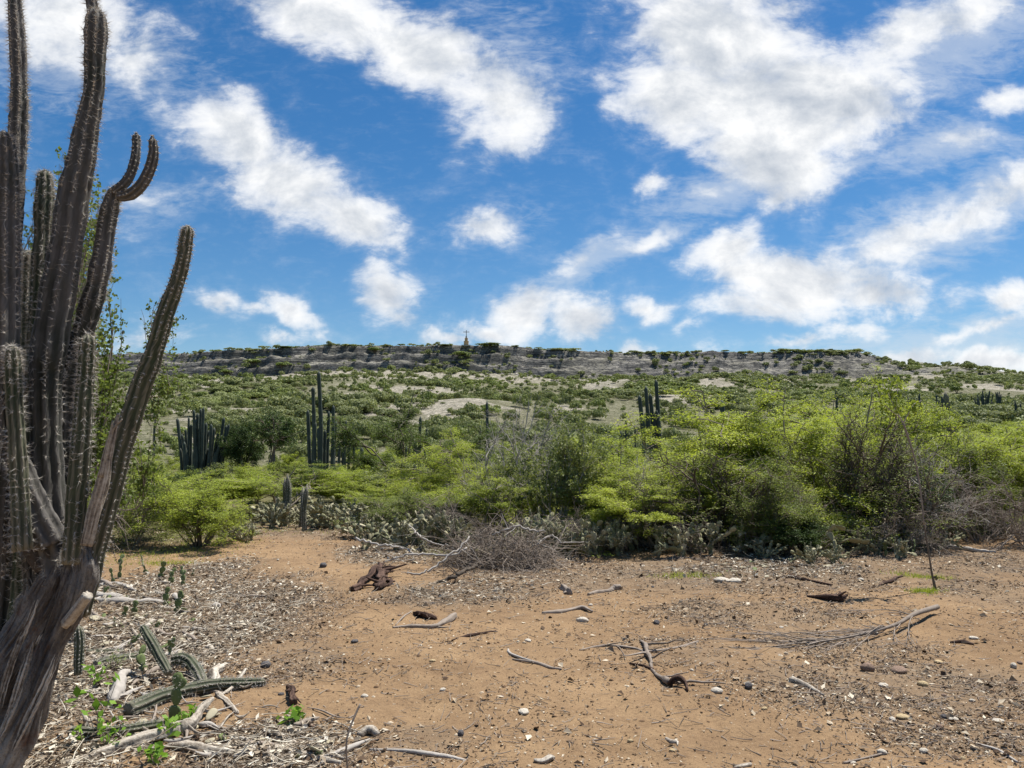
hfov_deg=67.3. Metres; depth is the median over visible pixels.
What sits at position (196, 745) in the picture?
fallen branch
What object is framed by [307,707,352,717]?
stick
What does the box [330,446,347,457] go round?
hillside bush
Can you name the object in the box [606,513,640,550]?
prickly pear
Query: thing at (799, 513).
thorn shrub
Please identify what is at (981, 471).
thorn shrub
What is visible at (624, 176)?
sky
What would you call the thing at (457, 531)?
prickly pear
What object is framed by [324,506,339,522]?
prickly pear
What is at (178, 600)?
prickly pear
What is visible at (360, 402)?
hillside bush
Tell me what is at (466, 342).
hilltop monument
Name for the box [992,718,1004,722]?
stone
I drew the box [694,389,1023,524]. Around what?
umbrella thorn tree
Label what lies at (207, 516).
thorn shrub
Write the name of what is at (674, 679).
fallen branch
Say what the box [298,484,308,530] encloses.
columnar cactus
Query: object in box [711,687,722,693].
stone
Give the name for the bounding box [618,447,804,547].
thorn tree
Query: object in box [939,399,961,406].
hillside bush
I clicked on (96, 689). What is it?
stick
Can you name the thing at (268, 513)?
prickly pear
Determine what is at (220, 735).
fallen pad
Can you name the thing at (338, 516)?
prickly pear
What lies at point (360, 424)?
hillside bush
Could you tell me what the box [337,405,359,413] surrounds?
hillside bush
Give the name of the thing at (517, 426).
hillside bush
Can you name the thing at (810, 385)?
hillside tree
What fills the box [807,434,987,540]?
thorn tree
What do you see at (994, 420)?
hillside bush
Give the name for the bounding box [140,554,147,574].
prickly pear
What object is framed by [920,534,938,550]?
prickly pear
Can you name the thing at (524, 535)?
prickly pear
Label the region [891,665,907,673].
stone
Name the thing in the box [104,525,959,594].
grass
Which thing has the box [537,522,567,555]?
prickly pear
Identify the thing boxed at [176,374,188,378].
hillside tree
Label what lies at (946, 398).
columnar cactus
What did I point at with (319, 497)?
prickly pear
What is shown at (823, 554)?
prickly pear
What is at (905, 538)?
prickly pear
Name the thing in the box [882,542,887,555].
prickly pear
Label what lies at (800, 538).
dense bush
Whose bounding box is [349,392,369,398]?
hillside bush
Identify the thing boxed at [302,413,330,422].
hillside bush
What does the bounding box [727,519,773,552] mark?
prickly pear
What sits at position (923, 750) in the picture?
stone
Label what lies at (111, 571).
prickly pear
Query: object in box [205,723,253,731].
stick
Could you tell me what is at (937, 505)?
leafless shrub
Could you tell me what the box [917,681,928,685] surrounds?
stone
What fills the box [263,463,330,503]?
thorn shrub
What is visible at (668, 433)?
hillside bush
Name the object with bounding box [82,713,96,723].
stick
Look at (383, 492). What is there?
thorn shrub
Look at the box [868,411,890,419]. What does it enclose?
hillside bush
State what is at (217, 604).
stone
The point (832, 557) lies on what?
prickly pear
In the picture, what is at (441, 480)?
thorn shrub
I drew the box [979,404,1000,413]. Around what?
hillside bush
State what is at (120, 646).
stick
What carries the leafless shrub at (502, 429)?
on the ground at (470, 669)
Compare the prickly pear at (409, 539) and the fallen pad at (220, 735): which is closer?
the fallen pad at (220, 735)
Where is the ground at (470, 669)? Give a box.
[28,459,1023,767]
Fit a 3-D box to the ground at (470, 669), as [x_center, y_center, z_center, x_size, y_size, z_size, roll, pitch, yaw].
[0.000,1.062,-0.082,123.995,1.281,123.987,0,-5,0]
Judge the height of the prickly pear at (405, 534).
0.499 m
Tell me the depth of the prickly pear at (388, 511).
14.22 m
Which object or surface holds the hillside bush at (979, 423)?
on the hill
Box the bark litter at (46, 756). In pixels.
[23,542,895,767]
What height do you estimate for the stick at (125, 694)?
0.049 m
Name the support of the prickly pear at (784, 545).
on the ground at (470, 669)
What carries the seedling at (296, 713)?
on the ground at (470, 669)
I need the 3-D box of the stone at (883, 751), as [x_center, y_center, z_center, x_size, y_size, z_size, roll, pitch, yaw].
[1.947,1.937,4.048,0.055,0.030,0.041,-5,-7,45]
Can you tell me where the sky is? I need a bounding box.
[0,0,1023,371]
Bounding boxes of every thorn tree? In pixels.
[21,146,194,640]
[324,388,502,490]
[477,384,928,557]
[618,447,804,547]
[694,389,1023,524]
[761,404,969,554]
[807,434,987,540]
[910,424,1023,518]
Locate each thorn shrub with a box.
[87,446,203,546]
[88,455,170,498]
[123,474,265,547]
[130,465,199,507]
[132,469,271,509]
[151,454,179,470]
[170,469,198,488]
[171,465,225,489]
[189,459,377,507]
[195,459,268,487]
[224,463,280,503]
[243,462,272,482]
[251,471,283,481]
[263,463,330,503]
[265,457,291,470]
[272,465,295,475]
[275,451,305,470]
[282,464,307,477]
[300,472,433,497]
[303,460,349,482]
[307,464,350,482]
[314,476,382,502]
[329,482,476,532]
[334,475,453,507]
[338,465,376,484]
[341,427,527,517]
[342,463,371,479]
[355,453,471,502]
[379,447,402,474]
[380,446,412,459]
[386,457,412,471]
[431,464,580,535]
[448,444,504,480]
[452,446,533,488]
[481,445,505,460]
[494,441,511,456]
[552,440,720,536]
[553,428,641,469]
[578,462,730,547]
[604,444,660,469]
[612,455,676,483]
[661,451,746,510]
[666,469,802,544]
[693,376,905,509]
[718,437,877,552]
[766,363,978,526]
[843,397,1023,526]
[912,422,1023,517]
[914,424,1023,535]
[920,417,959,437]
[968,421,1012,438]
[975,423,1023,504]
[1008,420,1023,483]
[1009,421,1023,434]
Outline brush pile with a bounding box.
[355,477,602,582]
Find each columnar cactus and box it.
[0,0,196,767]
[152,416,155,461]
[176,407,229,473]
[282,474,292,524]
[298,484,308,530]
[306,371,336,472]
[337,420,354,469]
[405,416,426,475]
[486,401,488,453]
[618,420,635,456]
[638,380,661,459]
[720,400,724,430]
[835,389,837,424]
[936,395,943,407]
[943,391,958,450]
[974,390,993,407]
[992,391,1001,404]
[1014,401,1021,410]
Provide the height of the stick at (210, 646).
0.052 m
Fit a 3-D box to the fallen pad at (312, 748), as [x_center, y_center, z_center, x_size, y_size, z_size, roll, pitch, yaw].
[-1.026,1.906,4.009,0.076,0.020,0.103,25,-30,1]
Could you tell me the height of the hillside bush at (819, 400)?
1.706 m
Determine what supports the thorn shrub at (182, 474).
on the ground at (470, 669)
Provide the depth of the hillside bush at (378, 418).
93.83 m
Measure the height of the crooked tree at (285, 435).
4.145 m
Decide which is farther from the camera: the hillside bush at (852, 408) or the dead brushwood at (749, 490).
the hillside bush at (852, 408)
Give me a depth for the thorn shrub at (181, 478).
25.54 m
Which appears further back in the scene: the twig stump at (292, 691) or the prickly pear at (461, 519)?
the prickly pear at (461, 519)
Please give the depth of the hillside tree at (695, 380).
212.91 m
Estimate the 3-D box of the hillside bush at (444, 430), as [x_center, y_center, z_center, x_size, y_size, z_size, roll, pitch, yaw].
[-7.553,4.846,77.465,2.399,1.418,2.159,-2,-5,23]
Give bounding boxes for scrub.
[98,341,1023,461]
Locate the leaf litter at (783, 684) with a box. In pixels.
[30,520,1023,767]
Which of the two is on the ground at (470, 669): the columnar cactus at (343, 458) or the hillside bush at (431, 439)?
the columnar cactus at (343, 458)
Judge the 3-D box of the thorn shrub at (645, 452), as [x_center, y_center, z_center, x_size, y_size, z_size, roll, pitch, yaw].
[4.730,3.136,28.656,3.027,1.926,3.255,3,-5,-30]
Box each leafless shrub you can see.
[446,390,602,527]
[605,450,697,543]
[872,434,997,544]
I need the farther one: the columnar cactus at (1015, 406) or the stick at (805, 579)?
the columnar cactus at (1015, 406)
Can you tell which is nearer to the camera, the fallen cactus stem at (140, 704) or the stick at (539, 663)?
the fallen cactus stem at (140, 704)
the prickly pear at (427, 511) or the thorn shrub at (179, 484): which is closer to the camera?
the prickly pear at (427, 511)
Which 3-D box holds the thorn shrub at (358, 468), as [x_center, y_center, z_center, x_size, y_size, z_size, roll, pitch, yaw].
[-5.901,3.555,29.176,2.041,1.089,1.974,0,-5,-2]
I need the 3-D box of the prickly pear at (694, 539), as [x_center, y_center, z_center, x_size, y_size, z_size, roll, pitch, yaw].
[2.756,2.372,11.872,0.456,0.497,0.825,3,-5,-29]
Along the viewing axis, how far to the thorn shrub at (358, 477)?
23.13 m
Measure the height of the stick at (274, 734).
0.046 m
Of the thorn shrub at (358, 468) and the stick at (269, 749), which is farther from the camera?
the thorn shrub at (358, 468)
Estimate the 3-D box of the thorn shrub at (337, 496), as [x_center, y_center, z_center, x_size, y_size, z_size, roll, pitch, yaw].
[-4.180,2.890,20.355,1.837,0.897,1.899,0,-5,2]
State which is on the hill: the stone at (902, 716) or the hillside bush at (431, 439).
the hillside bush at (431, 439)
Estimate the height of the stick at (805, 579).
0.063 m
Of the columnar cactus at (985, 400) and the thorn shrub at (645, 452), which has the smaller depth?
the thorn shrub at (645, 452)
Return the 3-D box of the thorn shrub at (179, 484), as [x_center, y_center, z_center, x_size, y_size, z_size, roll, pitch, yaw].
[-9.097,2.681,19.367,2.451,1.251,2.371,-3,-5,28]
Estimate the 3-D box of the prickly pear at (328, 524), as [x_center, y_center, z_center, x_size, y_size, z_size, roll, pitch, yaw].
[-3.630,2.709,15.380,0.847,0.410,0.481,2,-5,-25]
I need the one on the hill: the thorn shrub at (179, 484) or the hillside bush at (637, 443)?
the hillside bush at (637, 443)
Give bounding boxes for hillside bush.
[204,411,223,421]
[204,418,219,426]
[213,418,241,431]
[233,414,261,425]
[251,413,270,420]
[278,417,303,425]
[282,398,307,408]
[287,443,307,457]
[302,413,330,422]
[311,444,330,457]
[324,401,346,407]
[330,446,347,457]
[336,413,366,421]
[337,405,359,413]
[344,399,376,407]
[346,442,368,453]
[347,419,373,434]
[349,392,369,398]
[359,422,379,435]
[367,391,388,400]
[367,415,392,423]
[374,427,396,441]
[400,443,426,454]
[403,429,424,434]
[404,437,437,446]
[424,424,446,438]
[425,425,449,438]
[426,439,465,453]
[456,418,481,433]
[500,421,522,430]
[511,443,548,455]
[515,429,539,441]
[532,425,546,433]
[535,431,569,440]
[542,435,578,446]
[542,440,599,452]
[584,433,618,444]
[591,423,615,434]
[597,441,623,452]
[600,425,637,438]
[624,439,669,450]
[661,427,682,438]
[669,431,696,443]
[801,398,826,405]
[825,408,855,417]
[841,405,863,411]
[853,413,882,423]
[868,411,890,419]
[898,417,931,428]
[907,396,930,404]
[921,399,939,404]
[935,408,969,419]
[935,418,945,427]
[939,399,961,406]
[944,413,977,425]
[950,404,969,411]
[951,403,982,414]
[956,393,984,401]
[968,410,1008,419]
[969,391,995,399]
[972,421,998,428]
[975,416,1003,424]
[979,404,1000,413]
[991,403,1019,412]
[999,408,1013,412]
[1000,407,1023,421]
[1009,401,1023,407]
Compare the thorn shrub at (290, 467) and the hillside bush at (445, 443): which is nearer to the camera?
the thorn shrub at (290, 467)
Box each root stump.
[349,561,390,591]
[366,562,406,590]
[384,578,392,587]
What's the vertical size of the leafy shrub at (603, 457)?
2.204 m
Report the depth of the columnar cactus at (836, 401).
30.20 m
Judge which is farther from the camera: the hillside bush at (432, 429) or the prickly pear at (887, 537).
the hillside bush at (432, 429)
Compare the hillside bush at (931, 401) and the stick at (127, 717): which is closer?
the stick at (127, 717)
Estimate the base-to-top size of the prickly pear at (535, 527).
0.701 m
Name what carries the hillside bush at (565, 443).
on the hill
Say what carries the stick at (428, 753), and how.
on the ground at (470, 669)
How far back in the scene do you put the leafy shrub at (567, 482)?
13.39 m
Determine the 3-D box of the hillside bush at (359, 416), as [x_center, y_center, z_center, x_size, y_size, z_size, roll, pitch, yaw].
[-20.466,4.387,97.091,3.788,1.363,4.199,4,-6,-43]
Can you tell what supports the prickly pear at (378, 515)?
on the ground at (470, 669)
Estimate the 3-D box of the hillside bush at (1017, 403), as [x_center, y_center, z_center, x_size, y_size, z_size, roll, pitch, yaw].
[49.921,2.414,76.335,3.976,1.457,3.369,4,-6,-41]
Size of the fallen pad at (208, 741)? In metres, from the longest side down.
0.059 x 0.045 x 0.012 m
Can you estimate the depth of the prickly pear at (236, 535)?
13.30 m
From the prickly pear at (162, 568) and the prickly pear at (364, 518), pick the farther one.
the prickly pear at (364, 518)
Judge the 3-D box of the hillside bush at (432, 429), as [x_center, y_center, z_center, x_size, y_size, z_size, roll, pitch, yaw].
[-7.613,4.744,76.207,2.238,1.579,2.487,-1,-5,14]
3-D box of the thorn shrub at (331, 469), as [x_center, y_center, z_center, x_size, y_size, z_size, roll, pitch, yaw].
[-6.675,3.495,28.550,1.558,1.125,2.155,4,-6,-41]
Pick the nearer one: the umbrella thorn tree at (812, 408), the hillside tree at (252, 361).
the umbrella thorn tree at (812, 408)
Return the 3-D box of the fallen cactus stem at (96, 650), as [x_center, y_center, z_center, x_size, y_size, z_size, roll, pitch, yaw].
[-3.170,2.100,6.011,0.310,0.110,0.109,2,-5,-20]
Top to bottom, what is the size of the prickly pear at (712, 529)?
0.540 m
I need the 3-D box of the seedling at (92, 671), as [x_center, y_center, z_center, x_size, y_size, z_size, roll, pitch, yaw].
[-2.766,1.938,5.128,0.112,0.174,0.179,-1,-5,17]
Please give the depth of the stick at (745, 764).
3.88 m
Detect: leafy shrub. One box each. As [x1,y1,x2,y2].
[496,404,610,522]
[571,426,618,518]
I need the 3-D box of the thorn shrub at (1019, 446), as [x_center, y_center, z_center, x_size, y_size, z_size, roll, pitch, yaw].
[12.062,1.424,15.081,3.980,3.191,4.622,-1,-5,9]
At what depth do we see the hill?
317.05 m
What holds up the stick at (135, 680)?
on the ground at (470, 669)
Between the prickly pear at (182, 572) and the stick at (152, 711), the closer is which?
the stick at (152, 711)
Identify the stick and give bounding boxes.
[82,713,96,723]
[86,688,106,692]
[91,610,119,619]
[95,591,122,597]
[96,597,162,604]
[100,579,119,588]
[100,581,135,590]
[104,634,129,637]
[106,638,140,648]
[109,686,143,698]
[111,715,152,718]
[131,628,142,639]
[131,670,147,684]
[142,709,166,712]
[145,619,156,626]
[146,665,160,675]
[150,672,186,674]
[151,628,177,636]
[152,704,156,720]
[163,735,192,742]
[182,631,203,643]
[186,748,223,757]
[188,724,227,734]
[195,751,227,755]
[198,650,214,654]
[198,721,218,727]
[202,725,242,729]
[204,706,231,712]
[205,644,216,648]
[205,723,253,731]
[206,690,228,693]
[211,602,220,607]
[215,691,238,714]
[215,711,233,729]
[222,668,246,693]
[232,594,276,596]
[233,741,258,757]
[235,712,249,717]
[239,740,280,745]
[257,729,296,741]
[265,745,278,764]
[273,744,341,763]
[293,716,319,727]
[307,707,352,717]
[323,738,375,755]
[329,754,353,758]
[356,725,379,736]
[369,748,465,760]
[392,612,456,628]
[395,611,411,624]
[452,630,495,640]
[507,648,533,660]
[512,658,561,669]
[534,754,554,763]
[542,605,592,613]
[579,640,698,656]
[587,584,620,594]
[629,662,653,668]
[665,737,678,745]
[733,762,751,767]
[788,574,831,585]
[789,676,824,694]
[844,753,882,763]
[878,574,903,585]
[925,543,995,552]
[950,640,973,644]
[979,743,1018,762]
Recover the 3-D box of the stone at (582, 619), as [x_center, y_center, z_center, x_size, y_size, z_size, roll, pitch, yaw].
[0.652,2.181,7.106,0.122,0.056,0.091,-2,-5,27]
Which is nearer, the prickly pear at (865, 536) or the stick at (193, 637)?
the stick at (193, 637)
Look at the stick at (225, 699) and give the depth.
4.78 m
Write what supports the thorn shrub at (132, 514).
on the ground at (470, 669)
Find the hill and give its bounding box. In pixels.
[100,345,1023,467]
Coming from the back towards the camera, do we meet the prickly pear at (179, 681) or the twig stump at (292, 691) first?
the twig stump at (292, 691)
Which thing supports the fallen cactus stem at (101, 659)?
on the ground at (470, 669)
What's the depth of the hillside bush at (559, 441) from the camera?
61.93 m
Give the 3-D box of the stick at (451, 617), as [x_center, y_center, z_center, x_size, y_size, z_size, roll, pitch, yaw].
[-0.699,2.161,6.939,0.704,0.072,0.309,4,-6,-43]
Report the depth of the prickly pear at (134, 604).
7.57 m
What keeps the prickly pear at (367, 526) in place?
on the ground at (470, 669)
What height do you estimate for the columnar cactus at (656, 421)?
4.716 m
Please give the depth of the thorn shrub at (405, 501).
13.82 m
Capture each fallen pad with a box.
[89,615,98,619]
[114,700,123,704]
[204,737,214,742]
[205,708,217,719]
[218,733,226,739]
[309,746,320,751]
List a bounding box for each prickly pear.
[109,567,114,581]
[117,554,124,577]
[122,606,128,617]
[128,634,141,647]
[131,600,137,612]
[136,644,147,672]
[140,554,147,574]
[157,561,166,576]
[162,587,170,605]
[167,637,175,654]
[168,567,176,582]
[168,672,186,717]
[173,590,183,612]
[180,566,185,585]
[218,519,263,540]
[228,524,254,543]
[243,525,262,540]
[250,498,295,527]
[251,502,279,520]
[257,504,289,527]
[258,502,264,520]
[260,507,292,526]
[261,501,284,524]
[272,503,299,526]
[283,508,299,523]
[292,508,309,525]
[307,497,333,527]
[308,494,326,506]
[309,504,327,528]
[311,510,351,528]
[316,506,362,528]
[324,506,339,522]
[329,498,370,526]
[331,496,347,513]
[335,513,372,538]
[343,505,360,521]
[344,517,391,550]
[355,502,382,528]
[360,512,418,545]
[371,516,397,538]
[375,510,405,528]
[380,504,393,532]
[380,519,411,549]
[385,507,411,533]
[388,519,418,547]
[390,520,414,541]
[403,509,438,549]
[407,513,437,544]
[415,507,439,543]
[423,513,450,543]
[436,521,467,546]
[437,509,464,543]
[441,517,471,548]
[445,524,477,543]
[455,527,473,546]
[505,530,536,549]
[510,506,559,551]
[524,510,540,543]
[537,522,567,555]
[540,518,556,555]
[548,521,575,555]
[557,519,609,555]
[558,521,591,556]
[571,520,616,555]
[585,514,615,548]
[589,522,619,550]
[605,518,635,552]
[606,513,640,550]
[606,524,628,555]
[652,520,699,556]
[653,525,666,554]
[672,523,704,553]
[693,521,736,554]
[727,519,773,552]
[732,510,793,552]
[744,540,787,558]
[745,514,766,550]
[751,530,780,555]
[770,536,801,554]
[788,543,821,564]
[804,542,828,561]
[812,522,839,543]
[813,545,852,563]
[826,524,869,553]
[829,543,849,559]
[843,536,864,549]
[852,532,891,555]
[861,526,873,552]
[876,530,899,549]
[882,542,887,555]
[884,536,916,558]
[898,541,907,557]
[901,529,910,544]
[905,527,922,549]
[919,527,965,550]
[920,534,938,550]
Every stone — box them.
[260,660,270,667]
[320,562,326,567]
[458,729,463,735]
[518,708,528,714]
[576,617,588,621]
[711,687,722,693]
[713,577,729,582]
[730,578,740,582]
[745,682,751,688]
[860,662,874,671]
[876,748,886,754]
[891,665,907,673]
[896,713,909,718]
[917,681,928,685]
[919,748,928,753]
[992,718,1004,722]
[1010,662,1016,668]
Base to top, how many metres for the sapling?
2.527 m
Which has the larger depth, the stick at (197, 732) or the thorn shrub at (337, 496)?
the thorn shrub at (337, 496)
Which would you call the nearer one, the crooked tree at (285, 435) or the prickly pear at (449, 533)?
the prickly pear at (449, 533)
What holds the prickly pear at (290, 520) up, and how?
on the ground at (470, 669)
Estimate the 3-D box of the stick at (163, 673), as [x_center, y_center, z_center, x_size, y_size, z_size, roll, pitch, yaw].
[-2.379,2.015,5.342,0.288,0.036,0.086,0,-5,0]
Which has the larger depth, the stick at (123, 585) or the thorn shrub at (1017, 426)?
the thorn shrub at (1017, 426)
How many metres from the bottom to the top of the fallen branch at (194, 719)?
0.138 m
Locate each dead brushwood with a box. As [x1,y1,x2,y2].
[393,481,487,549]
[511,496,635,561]
[586,468,730,560]
[666,489,753,547]
[727,441,861,554]
[816,488,993,556]
[917,448,1023,550]
[952,446,1023,550]
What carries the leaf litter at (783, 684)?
on the ground at (470, 669)
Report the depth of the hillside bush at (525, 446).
61.23 m
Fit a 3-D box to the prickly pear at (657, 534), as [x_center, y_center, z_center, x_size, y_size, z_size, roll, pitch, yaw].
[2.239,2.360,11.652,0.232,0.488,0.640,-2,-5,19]
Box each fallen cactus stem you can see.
[64,715,163,739]
[85,648,126,655]
[91,650,145,667]
[121,672,266,715]
[169,649,207,680]
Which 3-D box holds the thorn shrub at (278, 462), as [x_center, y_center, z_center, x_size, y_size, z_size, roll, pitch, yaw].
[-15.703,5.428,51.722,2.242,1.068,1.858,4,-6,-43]
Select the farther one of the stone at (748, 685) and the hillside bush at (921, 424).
the hillside bush at (921, 424)
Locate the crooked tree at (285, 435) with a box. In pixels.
[241,407,311,473]
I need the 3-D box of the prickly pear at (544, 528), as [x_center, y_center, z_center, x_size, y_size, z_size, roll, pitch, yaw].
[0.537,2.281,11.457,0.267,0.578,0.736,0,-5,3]
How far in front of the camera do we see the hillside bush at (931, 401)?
97.68 m
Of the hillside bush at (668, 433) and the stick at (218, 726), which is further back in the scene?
the hillside bush at (668, 433)
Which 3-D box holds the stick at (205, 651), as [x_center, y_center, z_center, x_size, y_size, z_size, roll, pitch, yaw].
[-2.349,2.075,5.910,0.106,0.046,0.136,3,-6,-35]
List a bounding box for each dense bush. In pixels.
[212,417,266,474]
[758,516,829,555]
[833,462,962,536]
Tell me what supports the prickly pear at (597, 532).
on the ground at (470, 669)
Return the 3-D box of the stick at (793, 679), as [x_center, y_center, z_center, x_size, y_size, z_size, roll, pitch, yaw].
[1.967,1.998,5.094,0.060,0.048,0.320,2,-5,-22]
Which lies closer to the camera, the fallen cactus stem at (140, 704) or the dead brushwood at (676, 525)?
the fallen cactus stem at (140, 704)
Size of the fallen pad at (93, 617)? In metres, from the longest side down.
0.108 x 0.084 x 0.021 m
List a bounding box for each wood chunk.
[107,669,130,704]
[207,663,224,678]
[413,611,436,619]
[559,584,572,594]
[807,591,847,601]
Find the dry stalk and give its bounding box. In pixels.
[345,704,360,767]
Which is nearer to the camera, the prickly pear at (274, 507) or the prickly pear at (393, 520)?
the prickly pear at (393, 520)
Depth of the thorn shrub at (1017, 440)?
21.01 m
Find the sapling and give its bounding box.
[872,372,936,589]
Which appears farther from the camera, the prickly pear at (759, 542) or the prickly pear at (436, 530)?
the prickly pear at (436, 530)
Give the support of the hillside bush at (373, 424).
on the hill
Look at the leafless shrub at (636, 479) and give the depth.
12.80 m
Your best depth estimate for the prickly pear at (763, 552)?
11.02 m
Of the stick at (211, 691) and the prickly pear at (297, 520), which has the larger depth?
the prickly pear at (297, 520)
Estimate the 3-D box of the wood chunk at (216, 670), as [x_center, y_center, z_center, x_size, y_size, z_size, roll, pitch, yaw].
[-2.037,1.998,5.270,0.100,0.119,0.367,1,-5,-14]
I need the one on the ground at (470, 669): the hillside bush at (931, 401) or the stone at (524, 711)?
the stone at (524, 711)
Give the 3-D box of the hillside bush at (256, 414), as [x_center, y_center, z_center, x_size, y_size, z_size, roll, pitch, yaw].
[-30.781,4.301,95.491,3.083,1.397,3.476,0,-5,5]
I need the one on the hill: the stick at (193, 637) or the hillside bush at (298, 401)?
the hillside bush at (298, 401)
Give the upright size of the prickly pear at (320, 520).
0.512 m
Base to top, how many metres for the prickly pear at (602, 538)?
0.613 m
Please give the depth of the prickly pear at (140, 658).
5.45 m
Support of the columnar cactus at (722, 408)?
on the ground at (470, 669)
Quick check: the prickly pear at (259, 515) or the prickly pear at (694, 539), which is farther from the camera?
the prickly pear at (259, 515)
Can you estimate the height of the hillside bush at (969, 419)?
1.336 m
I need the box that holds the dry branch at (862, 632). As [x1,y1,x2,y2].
[692,604,939,657]
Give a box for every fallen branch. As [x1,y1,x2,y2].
[67,697,214,766]
[167,740,243,756]
[622,639,725,684]
[667,675,688,691]
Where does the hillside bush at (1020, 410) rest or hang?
on the hill
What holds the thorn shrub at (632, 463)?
on the ground at (470, 669)
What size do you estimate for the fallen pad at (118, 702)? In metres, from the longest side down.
0.102 x 0.057 x 0.020 m
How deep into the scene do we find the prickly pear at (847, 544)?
12.22 m
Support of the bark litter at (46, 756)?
on the ground at (470, 669)
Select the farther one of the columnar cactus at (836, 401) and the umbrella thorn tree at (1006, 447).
the columnar cactus at (836, 401)
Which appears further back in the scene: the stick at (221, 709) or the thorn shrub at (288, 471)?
the thorn shrub at (288, 471)
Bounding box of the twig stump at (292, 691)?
[285,684,300,704]
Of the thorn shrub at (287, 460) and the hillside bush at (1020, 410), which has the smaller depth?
the thorn shrub at (287, 460)
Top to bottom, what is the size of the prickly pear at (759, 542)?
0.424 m
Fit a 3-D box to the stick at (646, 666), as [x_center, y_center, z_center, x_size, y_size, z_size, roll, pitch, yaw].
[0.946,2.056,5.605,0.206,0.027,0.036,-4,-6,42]
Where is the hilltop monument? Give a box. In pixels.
[461,330,470,346]
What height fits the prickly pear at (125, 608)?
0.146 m
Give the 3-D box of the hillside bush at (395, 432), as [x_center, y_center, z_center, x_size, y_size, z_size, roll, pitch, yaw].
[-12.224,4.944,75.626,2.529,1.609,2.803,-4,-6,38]
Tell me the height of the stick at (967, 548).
0.093 m
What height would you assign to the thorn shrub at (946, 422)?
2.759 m
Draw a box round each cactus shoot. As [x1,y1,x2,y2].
[72,625,85,675]
[138,625,172,676]
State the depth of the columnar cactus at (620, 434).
33.92 m
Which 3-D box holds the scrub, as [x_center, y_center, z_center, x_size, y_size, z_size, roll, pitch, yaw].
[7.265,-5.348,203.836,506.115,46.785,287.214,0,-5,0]
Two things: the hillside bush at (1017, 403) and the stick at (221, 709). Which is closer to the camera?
the stick at (221, 709)
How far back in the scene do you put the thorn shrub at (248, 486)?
19.47 m
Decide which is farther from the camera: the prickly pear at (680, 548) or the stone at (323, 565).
the prickly pear at (680, 548)
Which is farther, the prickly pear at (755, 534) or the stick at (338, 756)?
the prickly pear at (755, 534)
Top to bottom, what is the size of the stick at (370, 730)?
0.064 m
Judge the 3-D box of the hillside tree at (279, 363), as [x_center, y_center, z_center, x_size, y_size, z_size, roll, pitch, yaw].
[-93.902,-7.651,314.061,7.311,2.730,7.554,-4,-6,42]
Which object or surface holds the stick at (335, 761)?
on the ground at (470, 669)
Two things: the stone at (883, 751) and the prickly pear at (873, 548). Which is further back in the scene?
the prickly pear at (873, 548)
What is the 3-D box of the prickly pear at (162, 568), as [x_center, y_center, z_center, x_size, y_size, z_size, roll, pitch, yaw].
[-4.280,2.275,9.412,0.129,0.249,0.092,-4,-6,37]
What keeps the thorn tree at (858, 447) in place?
on the ground at (470, 669)
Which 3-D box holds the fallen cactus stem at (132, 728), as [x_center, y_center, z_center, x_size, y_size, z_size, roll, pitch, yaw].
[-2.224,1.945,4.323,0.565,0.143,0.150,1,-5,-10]
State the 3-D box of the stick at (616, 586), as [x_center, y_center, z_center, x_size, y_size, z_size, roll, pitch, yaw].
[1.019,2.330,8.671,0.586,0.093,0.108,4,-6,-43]
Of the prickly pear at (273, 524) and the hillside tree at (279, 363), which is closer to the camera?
the prickly pear at (273, 524)
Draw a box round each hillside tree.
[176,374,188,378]
[193,391,206,396]
[218,369,233,373]
[243,359,260,365]
[273,346,295,347]
[275,362,292,367]
[368,347,379,352]
[424,392,436,398]
[453,351,471,355]
[474,342,499,345]
[685,378,700,383]
[802,384,818,388]
[881,374,905,377]
[949,386,963,393]
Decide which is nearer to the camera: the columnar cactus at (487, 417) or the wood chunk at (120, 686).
the wood chunk at (120, 686)
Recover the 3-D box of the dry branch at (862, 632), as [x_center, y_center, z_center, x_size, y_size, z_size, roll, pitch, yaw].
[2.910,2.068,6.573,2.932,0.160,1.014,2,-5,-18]
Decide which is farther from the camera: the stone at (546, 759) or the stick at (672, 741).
the stick at (672, 741)
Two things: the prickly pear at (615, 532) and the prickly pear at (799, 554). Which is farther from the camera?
the prickly pear at (615, 532)
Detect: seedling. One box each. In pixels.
[65,671,119,740]
[81,662,108,686]
[97,704,136,741]
[97,716,119,745]
[106,648,125,669]
[137,740,167,765]
[155,712,180,742]
[176,703,196,720]
[276,704,305,729]
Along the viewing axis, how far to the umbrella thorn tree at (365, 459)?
27.29 m
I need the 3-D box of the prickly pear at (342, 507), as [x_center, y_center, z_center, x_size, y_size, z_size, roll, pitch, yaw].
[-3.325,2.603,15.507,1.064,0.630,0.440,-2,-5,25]
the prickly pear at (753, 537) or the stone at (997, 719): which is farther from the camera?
the prickly pear at (753, 537)
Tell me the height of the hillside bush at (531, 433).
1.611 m
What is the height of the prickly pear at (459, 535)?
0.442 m
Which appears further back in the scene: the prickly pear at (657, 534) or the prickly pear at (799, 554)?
the prickly pear at (657, 534)
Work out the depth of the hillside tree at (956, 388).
174.21 m
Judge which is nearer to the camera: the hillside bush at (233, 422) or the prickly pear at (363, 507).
the prickly pear at (363, 507)
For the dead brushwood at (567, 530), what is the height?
1.009 m
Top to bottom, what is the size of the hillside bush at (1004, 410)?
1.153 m

